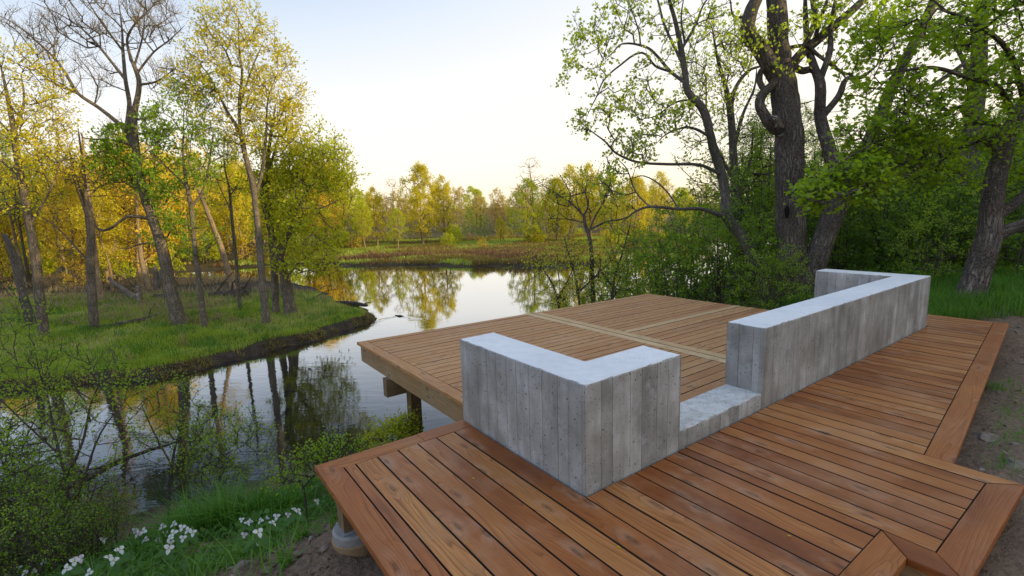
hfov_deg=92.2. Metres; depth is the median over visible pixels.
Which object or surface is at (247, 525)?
trillium
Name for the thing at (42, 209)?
woodland tree
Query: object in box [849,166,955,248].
forest shrub
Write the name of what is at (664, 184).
woodland tree
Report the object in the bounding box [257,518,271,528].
trillium
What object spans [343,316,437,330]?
wake
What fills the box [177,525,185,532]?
trillium
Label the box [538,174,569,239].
tree
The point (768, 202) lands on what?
woodland tree
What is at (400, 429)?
bank shrub
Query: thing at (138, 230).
woodland tree
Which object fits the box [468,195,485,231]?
tree
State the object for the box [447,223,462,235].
marsh bush
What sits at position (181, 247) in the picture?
sunny bush
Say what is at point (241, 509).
grass clump
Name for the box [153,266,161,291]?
dead snag
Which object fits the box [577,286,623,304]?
forest shrub
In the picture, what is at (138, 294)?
stump
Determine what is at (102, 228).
woodland tree
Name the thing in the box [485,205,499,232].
tree
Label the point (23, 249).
woodland tree
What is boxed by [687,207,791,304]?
forest shrub
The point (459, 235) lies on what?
marsh bush
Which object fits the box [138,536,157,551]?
trillium
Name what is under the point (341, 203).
woodland tree
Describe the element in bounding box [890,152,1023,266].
forest shrub
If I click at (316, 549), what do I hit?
leaf litter
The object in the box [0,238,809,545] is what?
water
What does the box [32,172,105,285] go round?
woodland tree
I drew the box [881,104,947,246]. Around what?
woodland tree
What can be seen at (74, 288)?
dry grass
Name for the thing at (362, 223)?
tree
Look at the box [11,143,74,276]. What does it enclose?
woodland tree
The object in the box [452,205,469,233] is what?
tree
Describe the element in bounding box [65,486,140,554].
bank shrub
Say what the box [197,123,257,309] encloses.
ash tree
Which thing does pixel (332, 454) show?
bank shrub
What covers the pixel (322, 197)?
woodland tree
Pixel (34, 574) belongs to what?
trillium
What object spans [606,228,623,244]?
marsh bush
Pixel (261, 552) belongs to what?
grass
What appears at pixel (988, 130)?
woodland tree
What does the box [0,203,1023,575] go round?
ground
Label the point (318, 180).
willow tree
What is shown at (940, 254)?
forest shrub
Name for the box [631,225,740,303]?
forest shrub
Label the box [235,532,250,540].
trillium
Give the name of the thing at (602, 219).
tree
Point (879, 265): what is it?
undergrowth
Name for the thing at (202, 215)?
tree
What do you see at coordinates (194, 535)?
trillium
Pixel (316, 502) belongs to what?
trillium
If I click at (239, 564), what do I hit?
soil clod
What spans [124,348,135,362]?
dry stalks
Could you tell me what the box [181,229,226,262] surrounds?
sunny bush
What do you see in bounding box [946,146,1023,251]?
forest shrub
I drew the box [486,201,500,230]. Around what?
tree
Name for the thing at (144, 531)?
trillium
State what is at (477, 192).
tree
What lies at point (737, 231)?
maple tree
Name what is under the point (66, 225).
woodland tree
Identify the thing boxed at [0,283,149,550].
bank shrub
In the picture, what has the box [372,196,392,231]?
tree
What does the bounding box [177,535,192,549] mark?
trillium
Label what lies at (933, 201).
forest shrub
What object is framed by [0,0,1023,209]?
sky
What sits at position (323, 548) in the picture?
pebbles
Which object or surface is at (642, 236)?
forest shrub
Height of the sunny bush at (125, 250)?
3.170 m
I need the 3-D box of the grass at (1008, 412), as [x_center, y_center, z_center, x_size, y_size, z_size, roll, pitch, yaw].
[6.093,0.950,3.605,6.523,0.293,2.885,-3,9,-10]
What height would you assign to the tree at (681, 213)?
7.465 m
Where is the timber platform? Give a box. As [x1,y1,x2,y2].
[314,314,1023,575]
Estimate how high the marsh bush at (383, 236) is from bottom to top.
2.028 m
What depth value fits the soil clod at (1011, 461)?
3.21 m
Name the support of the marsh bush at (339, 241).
on the ground at (1004, 557)
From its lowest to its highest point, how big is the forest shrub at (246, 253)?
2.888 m
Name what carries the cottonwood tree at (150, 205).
on the ground at (1004, 557)
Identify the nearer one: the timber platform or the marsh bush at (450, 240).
the timber platform
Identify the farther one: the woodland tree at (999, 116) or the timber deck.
the woodland tree at (999, 116)
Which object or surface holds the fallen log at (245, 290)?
on the ground at (1004, 557)
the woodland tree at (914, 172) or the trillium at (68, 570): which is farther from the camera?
the woodland tree at (914, 172)
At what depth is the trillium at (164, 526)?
5.06 m
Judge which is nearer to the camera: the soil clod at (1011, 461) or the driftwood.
the soil clod at (1011, 461)
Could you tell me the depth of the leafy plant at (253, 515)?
4.93 m
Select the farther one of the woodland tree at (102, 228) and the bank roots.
the woodland tree at (102, 228)
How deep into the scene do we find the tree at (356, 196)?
107.25 m
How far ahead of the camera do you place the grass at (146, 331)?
17.27 m
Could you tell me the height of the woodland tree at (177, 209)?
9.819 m
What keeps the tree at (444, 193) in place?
on the ground at (1004, 557)
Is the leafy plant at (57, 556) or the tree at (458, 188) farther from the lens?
the tree at (458, 188)
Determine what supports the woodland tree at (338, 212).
on the ground at (1004, 557)
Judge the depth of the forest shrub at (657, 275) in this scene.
14.14 m
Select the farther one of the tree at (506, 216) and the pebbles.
the tree at (506, 216)
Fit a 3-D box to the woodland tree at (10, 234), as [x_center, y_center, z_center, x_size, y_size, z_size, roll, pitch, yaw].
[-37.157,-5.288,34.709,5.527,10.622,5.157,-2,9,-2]
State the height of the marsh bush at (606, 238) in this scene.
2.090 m
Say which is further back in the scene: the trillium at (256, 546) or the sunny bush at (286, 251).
the sunny bush at (286, 251)
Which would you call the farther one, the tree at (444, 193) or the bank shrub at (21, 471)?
the tree at (444, 193)
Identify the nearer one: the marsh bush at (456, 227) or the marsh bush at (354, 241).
the marsh bush at (354, 241)
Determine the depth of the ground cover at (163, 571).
4.19 m
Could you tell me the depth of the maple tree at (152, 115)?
17.90 m
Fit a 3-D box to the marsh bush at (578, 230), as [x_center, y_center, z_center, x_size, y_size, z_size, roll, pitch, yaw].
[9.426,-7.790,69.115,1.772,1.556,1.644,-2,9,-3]
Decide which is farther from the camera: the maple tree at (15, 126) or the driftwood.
the driftwood
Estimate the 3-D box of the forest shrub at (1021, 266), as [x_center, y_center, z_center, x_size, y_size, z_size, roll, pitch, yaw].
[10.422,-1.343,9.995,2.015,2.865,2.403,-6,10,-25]
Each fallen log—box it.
[81,303,156,327]
[107,277,134,299]
[152,293,164,297]
[208,272,252,296]
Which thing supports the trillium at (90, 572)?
on the ground at (1004, 557)
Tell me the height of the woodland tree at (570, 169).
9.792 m
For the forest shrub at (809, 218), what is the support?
on the ground at (1004, 557)
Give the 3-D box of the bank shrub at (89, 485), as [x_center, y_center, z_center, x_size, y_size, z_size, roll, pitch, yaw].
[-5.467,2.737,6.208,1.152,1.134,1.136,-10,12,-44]
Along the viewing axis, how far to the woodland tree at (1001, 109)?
24.20 m
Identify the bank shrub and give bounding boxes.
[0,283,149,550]
[0,350,79,468]
[0,384,60,540]
[0,416,72,498]
[0,420,58,575]
[0,420,101,560]
[0,446,84,566]
[0,446,111,552]
[0,449,120,575]
[0,453,89,575]
[0,464,128,575]
[0,481,112,575]
[0,495,124,575]
[14,462,135,545]
[23,483,153,571]
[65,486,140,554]
[107,365,286,516]
[259,426,373,521]
[358,405,425,448]
[508,240,589,308]
[546,229,629,304]
[572,209,650,302]
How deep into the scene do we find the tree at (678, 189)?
110.31 m
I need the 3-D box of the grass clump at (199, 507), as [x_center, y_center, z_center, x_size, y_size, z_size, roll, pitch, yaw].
[-3.444,2.468,5.343,1.756,0.847,1.846,-8,11,-37]
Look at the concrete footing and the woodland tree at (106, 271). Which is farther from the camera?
the woodland tree at (106, 271)
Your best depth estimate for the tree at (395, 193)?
88.93 m
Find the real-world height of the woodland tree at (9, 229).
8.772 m
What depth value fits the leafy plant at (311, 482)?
6.66 m
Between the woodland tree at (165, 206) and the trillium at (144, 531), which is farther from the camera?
the woodland tree at (165, 206)
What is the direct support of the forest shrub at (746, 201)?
on the ground at (1004, 557)
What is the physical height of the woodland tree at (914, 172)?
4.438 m
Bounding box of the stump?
[134,284,142,301]
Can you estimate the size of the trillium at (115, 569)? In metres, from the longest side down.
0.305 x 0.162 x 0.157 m
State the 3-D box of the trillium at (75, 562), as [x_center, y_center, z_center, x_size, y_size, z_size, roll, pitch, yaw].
[-3.855,2.521,4.351,0.178,0.335,0.172,1,9,-4]
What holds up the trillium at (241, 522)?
on the ground at (1004, 557)
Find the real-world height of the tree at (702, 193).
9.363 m
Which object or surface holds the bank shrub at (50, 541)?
on the ground at (1004, 557)
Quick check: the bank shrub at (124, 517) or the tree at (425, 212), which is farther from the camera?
the tree at (425, 212)
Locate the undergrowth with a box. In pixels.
[675,236,1023,309]
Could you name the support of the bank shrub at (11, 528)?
on the ground at (1004, 557)
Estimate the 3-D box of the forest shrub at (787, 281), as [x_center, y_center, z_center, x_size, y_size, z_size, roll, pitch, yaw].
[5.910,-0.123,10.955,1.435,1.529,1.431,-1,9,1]
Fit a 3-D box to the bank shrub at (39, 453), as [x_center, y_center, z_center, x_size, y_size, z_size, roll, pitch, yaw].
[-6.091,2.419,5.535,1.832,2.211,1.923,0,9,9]
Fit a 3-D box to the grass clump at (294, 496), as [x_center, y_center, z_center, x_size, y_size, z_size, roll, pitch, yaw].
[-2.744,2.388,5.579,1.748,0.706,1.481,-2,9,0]
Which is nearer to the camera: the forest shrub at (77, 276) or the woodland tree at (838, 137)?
the woodland tree at (838, 137)
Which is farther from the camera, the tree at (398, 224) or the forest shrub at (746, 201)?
the tree at (398, 224)
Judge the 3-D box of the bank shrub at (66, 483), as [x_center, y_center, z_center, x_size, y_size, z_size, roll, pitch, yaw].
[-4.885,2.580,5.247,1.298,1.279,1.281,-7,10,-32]
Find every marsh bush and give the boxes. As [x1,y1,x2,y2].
[329,231,349,247]
[345,234,361,247]
[378,230,391,241]
[440,233,457,245]
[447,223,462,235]
[447,227,463,241]
[495,224,510,239]
[526,224,545,241]
[528,229,543,241]
[531,235,542,242]
[572,227,584,234]
[598,229,614,245]
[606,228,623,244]
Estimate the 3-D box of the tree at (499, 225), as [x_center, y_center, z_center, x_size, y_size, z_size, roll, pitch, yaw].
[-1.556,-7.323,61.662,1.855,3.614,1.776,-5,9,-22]
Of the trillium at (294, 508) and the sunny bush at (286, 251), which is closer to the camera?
the trillium at (294, 508)
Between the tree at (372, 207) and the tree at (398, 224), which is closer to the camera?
the tree at (398, 224)
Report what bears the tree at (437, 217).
on the ground at (1004, 557)
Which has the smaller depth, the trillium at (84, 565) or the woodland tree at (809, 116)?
the trillium at (84, 565)
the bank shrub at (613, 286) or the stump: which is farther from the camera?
the stump
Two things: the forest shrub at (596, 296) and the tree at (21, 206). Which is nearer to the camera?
the forest shrub at (596, 296)
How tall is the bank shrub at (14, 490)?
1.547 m
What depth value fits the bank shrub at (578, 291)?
12.70 m
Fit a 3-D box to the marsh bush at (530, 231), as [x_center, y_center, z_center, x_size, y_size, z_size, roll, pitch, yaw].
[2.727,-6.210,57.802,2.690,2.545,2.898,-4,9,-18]
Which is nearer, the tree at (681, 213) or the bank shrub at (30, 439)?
the bank shrub at (30, 439)
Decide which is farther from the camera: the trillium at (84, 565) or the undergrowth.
the undergrowth
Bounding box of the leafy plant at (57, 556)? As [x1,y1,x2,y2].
[9,538,108,575]
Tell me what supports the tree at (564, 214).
on the ground at (1004, 557)
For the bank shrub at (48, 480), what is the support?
on the ground at (1004, 557)
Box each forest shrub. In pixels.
[0,245,11,283]
[59,258,85,286]
[208,221,239,254]
[236,233,264,259]
[538,293,571,311]
[552,286,594,309]
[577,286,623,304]
[587,253,654,301]
[598,268,670,299]
[604,227,703,298]
[613,220,694,299]
[629,174,742,294]
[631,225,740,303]
[632,214,699,293]
[640,199,753,303]
[657,194,773,305]
[662,193,731,276]
[676,171,774,279]
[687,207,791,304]
[706,149,774,253]
[710,148,815,284]
[721,177,848,264]
[724,239,814,309]
[739,162,872,273]
[748,249,814,307]
[760,195,908,271]
[771,139,885,253]
[807,172,930,259]
[810,161,920,242]
[838,149,943,265]
[846,172,1011,269]
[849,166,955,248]
[863,133,1015,231]
[879,173,1011,269]
[888,200,998,278]
[890,129,1023,241]
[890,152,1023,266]
[935,160,1023,269]
[942,123,1023,218]
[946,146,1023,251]
[959,161,1023,274]
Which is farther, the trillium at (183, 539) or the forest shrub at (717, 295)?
the forest shrub at (717, 295)
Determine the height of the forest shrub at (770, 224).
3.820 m
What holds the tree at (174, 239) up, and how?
on the ground at (1004, 557)
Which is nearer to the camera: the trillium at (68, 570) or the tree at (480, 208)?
the trillium at (68, 570)
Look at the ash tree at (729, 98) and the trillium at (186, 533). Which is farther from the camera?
the ash tree at (729, 98)
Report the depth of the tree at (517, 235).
69.53 m
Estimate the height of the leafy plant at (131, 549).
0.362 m
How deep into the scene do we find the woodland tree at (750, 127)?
15.90 m
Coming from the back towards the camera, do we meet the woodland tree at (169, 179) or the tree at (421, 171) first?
the tree at (421, 171)
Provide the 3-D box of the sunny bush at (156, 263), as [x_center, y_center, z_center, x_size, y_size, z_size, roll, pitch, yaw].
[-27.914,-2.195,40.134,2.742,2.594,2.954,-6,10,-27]
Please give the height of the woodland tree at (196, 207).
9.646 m
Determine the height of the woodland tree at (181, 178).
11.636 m
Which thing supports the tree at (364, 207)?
on the ground at (1004, 557)
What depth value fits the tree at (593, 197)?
58.54 m
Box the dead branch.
[6,432,175,507]
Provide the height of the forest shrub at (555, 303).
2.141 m
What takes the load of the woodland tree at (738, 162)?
on the ground at (1004, 557)
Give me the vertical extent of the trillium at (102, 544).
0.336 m
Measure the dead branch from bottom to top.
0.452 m
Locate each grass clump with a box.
[89,500,211,563]
[94,467,272,550]
[137,465,310,546]
[193,467,326,521]
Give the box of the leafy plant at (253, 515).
[234,509,282,535]
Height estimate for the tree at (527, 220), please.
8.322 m
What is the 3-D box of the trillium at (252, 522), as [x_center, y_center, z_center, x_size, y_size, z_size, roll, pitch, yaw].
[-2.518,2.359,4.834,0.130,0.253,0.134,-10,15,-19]
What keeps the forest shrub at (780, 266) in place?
on the ground at (1004, 557)
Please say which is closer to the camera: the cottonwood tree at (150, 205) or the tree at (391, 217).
the cottonwood tree at (150, 205)
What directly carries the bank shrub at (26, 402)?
on the ground at (1004, 557)
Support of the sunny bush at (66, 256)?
on the ground at (1004, 557)
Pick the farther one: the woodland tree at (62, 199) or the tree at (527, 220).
the tree at (527, 220)
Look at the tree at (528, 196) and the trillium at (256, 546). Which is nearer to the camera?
the trillium at (256, 546)
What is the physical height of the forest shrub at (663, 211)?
4.656 m
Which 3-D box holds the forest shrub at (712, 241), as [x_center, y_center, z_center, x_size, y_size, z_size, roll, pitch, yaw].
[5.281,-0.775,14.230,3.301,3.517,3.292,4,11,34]
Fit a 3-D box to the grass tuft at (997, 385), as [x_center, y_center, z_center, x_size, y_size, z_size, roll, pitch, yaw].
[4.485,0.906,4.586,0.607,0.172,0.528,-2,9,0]
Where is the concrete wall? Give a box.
[460,269,930,497]
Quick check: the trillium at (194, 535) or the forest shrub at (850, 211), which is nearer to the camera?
the trillium at (194, 535)
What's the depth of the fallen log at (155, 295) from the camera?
23.96 m
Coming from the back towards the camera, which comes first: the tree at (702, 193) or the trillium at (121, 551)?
the tree at (702, 193)
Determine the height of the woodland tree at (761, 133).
5.380 m
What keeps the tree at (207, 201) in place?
on the ground at (1004, 557)
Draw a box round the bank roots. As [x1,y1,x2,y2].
[0,303,375,388]
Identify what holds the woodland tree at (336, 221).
on the ground at (1004, 557)
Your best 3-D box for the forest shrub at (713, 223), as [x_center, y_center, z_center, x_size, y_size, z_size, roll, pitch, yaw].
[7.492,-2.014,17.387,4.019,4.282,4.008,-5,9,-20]
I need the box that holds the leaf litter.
[187,333,1023,575]
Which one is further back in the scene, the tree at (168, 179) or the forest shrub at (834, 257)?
the tree at (168, 179)
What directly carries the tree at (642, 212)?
on the ground at (1004, 557)
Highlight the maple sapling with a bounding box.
[534,160,640,302]
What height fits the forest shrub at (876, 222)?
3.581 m
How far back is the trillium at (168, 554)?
3.82 m
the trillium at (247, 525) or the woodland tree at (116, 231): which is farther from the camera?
the woodland tree at (116, 231)
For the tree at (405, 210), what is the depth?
90.60 m
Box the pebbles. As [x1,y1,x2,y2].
[205,325,1023,575]
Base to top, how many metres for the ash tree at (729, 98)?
8.932 m
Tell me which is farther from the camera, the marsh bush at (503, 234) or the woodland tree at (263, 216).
the marsh bush at (503, 234)
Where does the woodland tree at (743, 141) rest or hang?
on the ground at (1004, 557)
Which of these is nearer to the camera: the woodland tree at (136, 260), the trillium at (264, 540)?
the trillium at (264, 540)
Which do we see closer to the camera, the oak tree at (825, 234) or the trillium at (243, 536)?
the trillium at (243, 536)
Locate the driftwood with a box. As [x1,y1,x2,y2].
[339,301,370,306]
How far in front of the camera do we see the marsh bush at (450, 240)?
56.39 m
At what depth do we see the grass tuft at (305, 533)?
3.61 m
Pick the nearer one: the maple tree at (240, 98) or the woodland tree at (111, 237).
the maple tree at (240, 98)
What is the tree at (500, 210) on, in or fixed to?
on the ground at (1004, 557)
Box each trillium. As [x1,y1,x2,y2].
[22,570,37,575]
[39,560,58,571]
[60,558,84,572]
[61,563,85,575]
[71,554,89,569]
[85,568,105,575]
[91,537,109,550]
[94,554,112,573]
[104,557,128,575]
[112,546,130,563]
[133,529,148,546]
[138,527,158,543]
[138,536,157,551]
[153,544,177,569]
[158,524,171,534]
[167,521,178,535]
[167,534,179,544]
[171,529,184,543]
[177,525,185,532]
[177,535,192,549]
[183,527,199,548]
[186,530,199,544]
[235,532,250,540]
[236,518,246,531]
[239,520,253,532]
[243,542,262,552]
[244,528,268,559]
[246,519,260,530]
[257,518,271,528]
[262,520,281,542]
[268,514,280,525]
[278,513,291,535]
[284,507,298,527]
[286,508,305,524]
[307,499,320,509]
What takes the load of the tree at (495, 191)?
on the ground at (1004, 557)
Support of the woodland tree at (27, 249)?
on the ground at (1004, 557)
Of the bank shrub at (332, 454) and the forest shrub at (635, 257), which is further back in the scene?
the forest shrub at (635, 257)
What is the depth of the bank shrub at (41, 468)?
5.85 m
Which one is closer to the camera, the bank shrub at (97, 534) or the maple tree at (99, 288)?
the bank shrub at (97, 534)
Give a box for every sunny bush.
[0,237,59,278]
[39,233,79,262]
[99,247,136,280]
[109,234,147,264]
[149,249,188,271]
[172,235,191,257]
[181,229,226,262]
[263,230,301,257]
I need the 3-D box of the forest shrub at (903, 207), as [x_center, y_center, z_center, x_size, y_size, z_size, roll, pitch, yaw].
[10.025,-1.575,12.232,3.514,2.939,3.252,-6,10,-26]
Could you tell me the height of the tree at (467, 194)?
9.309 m
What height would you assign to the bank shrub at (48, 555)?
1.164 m
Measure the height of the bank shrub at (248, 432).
2.276 m
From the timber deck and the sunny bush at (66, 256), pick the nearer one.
the timber deck
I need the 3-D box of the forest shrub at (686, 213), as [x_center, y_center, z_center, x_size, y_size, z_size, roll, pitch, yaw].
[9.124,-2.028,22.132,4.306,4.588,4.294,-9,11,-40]
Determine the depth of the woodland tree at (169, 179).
38.01 m
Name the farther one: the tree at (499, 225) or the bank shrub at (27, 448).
the tree at (499, 225)
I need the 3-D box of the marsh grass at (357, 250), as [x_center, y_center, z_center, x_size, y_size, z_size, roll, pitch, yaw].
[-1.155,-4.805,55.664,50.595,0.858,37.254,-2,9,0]
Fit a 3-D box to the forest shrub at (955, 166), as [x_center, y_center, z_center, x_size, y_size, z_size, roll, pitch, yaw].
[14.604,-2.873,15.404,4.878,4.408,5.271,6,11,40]
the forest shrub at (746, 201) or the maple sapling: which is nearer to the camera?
the maple sapling
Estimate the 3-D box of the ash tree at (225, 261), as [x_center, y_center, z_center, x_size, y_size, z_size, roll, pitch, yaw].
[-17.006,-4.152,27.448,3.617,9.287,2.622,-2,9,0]
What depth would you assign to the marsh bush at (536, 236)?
57.11 m
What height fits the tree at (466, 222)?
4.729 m
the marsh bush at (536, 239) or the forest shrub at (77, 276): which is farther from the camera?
the marsh bush at (536, 239)
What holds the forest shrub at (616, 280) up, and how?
on the ground at (1004, 557)
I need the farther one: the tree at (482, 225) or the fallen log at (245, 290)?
the tree at (482, 225)
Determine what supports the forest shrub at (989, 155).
on the ground at (1004, 557)
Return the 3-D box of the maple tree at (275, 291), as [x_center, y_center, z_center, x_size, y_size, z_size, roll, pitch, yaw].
[-9.653,-3.127,20.634,2.588,8.956,2.728,-2,9,0]
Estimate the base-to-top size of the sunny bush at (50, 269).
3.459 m
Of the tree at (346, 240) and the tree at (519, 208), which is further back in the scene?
the tree at (519, 208)
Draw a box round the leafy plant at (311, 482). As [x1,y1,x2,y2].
[283,474,320,493]
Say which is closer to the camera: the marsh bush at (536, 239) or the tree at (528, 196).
the marsh bush at (536, 239)
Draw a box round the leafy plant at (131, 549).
[118,528,178,560]
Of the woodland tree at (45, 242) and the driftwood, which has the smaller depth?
the driftwood
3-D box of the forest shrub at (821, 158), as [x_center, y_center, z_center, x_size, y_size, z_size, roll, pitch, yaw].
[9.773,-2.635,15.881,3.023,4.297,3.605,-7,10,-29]
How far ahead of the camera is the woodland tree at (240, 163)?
52.10 m
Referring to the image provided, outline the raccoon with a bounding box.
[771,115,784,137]
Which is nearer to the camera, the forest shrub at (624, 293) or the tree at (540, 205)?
the forest shrub at (624, 293)
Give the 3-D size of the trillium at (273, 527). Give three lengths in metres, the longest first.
0.258 x 0.137 x 0.133 m
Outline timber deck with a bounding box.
[357,294,768,433]
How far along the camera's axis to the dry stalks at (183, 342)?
15.49 m
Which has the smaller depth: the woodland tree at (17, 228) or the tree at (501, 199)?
the woodland tree at (17, 228)
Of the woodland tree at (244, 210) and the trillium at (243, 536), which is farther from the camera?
the woodland tree at (244, 210)
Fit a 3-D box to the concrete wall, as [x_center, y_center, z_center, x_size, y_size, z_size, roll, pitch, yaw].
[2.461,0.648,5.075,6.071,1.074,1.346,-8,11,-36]
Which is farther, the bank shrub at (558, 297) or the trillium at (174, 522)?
the bank shrub at (558, 297)
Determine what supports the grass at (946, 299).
on the ground at (1004, 557)
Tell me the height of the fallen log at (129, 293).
1.141 m
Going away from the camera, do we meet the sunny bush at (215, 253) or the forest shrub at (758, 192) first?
the forest shrub at (758, 192)
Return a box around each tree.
[0,0,196,325]
[0,37,91,336]
[0,128,54,287]
[0,138,46,285]
[0,154,50,260]
[0,154,56,279]
[0,166,32,281]
[0,195,43,279]
[0,199,16,253]
[3,210,40,267]
[3,233,36,328]
[7,153,76,276]
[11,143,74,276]
[22,179,75,276]
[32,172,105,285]
[36,129,131,328]
[43,164,106,260]
[44,135,77,273]
[52,151,139,282]
[59,178,128,289]
[61,127,106,300]
[66,161,141,276]
[88,130,177,273]
[89,135,158,276]
[89,160,132,279]
[92,146,175,286]
[103,155,173,289]
[124,71,237,327]
[133,149,190,264]
[142,143,185,232]
[145,147,202,234]
[157,0,318,324]
[158,152,189,258]
[161,165,215,263]
[165,166,196,262]
[167,130,235,289]
[179,148,226,253]
[186,187,212,230]
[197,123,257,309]
[200,159,242,249]
[203,161,260,259]
[206,183,238,243]
[218,152,253,254]
[227,161,264,249]
[229,114,369,315]
[240,107,303,312]
[246,186,278,236]
[250,163,288,231]
[280,158,329,245]
[295,159,346,245]
[297,154,347,248]
[326,161,355,238]
[327,177,354,241]
[339,214,363,247]
[349,198,373,246]
[351,188,364,223]
[351,195,373,231]
[352,208,373,235]
[357,186,391,245]
[357,192,379,233]
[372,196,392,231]
[379,178,409,240]
[381,191,407,228]
[381,206,397,232]
[386,206,407,248]
[390,160,438,243]
[398,196,415,229]
[416,192,435,232]
[422,172,459,242]
[433,202,448,230]
[441,186,463,226]
[450,186,468,217]
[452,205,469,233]
[457,186,481,226]
[460,208,479,237]
[465,189,486,227]
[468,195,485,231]
[472,194,491,231]
[477,214,493,239]
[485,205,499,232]
[486,187,505,218]
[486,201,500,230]
[492,194,513,224]
[494,216,507,240]
[495,203,509,228]
[503,202,514,226]
[504,210,524,237]
[505,176,546,242]
[506,156,555,228]
[508,186,529,220]
[517,188,535,215]
[534,189,551,228]
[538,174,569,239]
[545,193,561,228]
[550,0,771,304]
[550,161,592,239]
[553,197,574,221]
[561,197,576,231]
[572,160,609,235]
[591,175,632,238]
[612,174,656,235]
[630,190,654,224]
[646,169,679,238]
[648,183,673,225]
[656,3,774,286]
[669,187,684,217]
[671,187,697,226]
[694,183,709,217]
[697,139,772,207]
[698,117,774,229]
[714,0,878,303]
[714,107,775,250]
[732,111,820,244]
[754,174,805,257]
[766,97,822,179]
[783,0,1023,301]
[797,0,974,299]
[804,130,823,233]
[810,122,858,176]
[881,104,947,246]
[881,128,956,245]
[918,0,1023,256]
[953,109,1022,165]
[988,103,1023,189]
[991,96,1016,117]
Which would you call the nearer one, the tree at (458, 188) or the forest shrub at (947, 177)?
the forest shrub at (947, 177)
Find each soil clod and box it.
[232,560,250,571]
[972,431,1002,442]
[1003,457,1023,469]
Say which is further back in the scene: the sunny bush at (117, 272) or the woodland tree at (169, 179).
the woodland tree at (169, 179)
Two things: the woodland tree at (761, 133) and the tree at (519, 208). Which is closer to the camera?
the woodland tree at (761, 133)
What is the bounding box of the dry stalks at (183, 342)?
[169,319,193,346]
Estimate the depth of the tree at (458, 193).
99.18 m
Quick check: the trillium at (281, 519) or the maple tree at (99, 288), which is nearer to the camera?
the trillium at (281, 519)
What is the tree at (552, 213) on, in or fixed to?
on the ground at (1004, 557)
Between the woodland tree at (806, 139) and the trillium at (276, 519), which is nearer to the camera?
the trillium at (276, 519)
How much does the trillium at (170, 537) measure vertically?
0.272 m
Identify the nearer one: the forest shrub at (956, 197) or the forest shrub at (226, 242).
the forest shrub at (956, 197)
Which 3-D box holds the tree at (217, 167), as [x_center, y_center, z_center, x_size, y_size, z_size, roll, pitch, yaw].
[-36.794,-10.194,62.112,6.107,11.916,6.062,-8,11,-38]
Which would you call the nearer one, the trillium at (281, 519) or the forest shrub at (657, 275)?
the trillium at (281, 519)
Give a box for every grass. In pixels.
[0,273,336,325]
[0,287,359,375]
[0,289,368,379]
[17,480,337,575]
[229,232,708,265]
[777,262,1023,320]
[969,375,1023,475]
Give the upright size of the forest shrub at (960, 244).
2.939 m
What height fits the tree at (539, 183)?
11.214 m
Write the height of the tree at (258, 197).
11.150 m
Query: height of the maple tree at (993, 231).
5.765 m
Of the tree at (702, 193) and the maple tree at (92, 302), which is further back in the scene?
the tree at (702, 193)
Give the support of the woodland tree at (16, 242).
on the ground at (1004, 557)
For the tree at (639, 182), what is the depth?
55.03 m
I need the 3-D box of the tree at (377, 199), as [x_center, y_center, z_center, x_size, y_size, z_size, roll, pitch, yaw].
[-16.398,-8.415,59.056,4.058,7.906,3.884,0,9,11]
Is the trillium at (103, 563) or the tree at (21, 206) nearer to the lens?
the trillium at (103, 563)
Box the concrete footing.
[332,525,369,556]
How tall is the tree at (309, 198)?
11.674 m
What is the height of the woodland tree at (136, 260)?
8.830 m
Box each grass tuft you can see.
[261,519,317,575]
[287,516,327,542]
[985,377,1022,393]
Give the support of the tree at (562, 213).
on the ground at (1004, 557)
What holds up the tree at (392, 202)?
on the ground at (1004, 557)
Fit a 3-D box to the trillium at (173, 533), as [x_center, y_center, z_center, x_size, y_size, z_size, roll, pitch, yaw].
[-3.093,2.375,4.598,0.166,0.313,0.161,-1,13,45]
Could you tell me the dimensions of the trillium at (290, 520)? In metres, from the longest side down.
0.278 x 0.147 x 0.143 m
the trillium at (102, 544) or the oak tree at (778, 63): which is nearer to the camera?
the trillium at (102, 544)
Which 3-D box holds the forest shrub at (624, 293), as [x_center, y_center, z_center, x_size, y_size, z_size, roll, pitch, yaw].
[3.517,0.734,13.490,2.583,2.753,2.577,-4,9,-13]
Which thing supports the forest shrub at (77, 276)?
on the ground at (1004, 557)
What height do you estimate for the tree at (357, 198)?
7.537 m
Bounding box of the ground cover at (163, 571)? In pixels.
[10,481,337,575]
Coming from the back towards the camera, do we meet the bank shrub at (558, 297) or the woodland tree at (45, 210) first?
the woodland tree at (45, 210)
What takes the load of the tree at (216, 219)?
on the ground at (1004, 557)
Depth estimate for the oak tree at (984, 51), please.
13.34 m
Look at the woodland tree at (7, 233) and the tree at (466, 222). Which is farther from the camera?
the tree at (466, 222)
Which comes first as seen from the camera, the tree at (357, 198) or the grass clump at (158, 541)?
the grass clump at (158, 541)
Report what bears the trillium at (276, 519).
on the ground at (1004, 557)
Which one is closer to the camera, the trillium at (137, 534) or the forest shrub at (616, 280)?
the trillium at (137, 534)

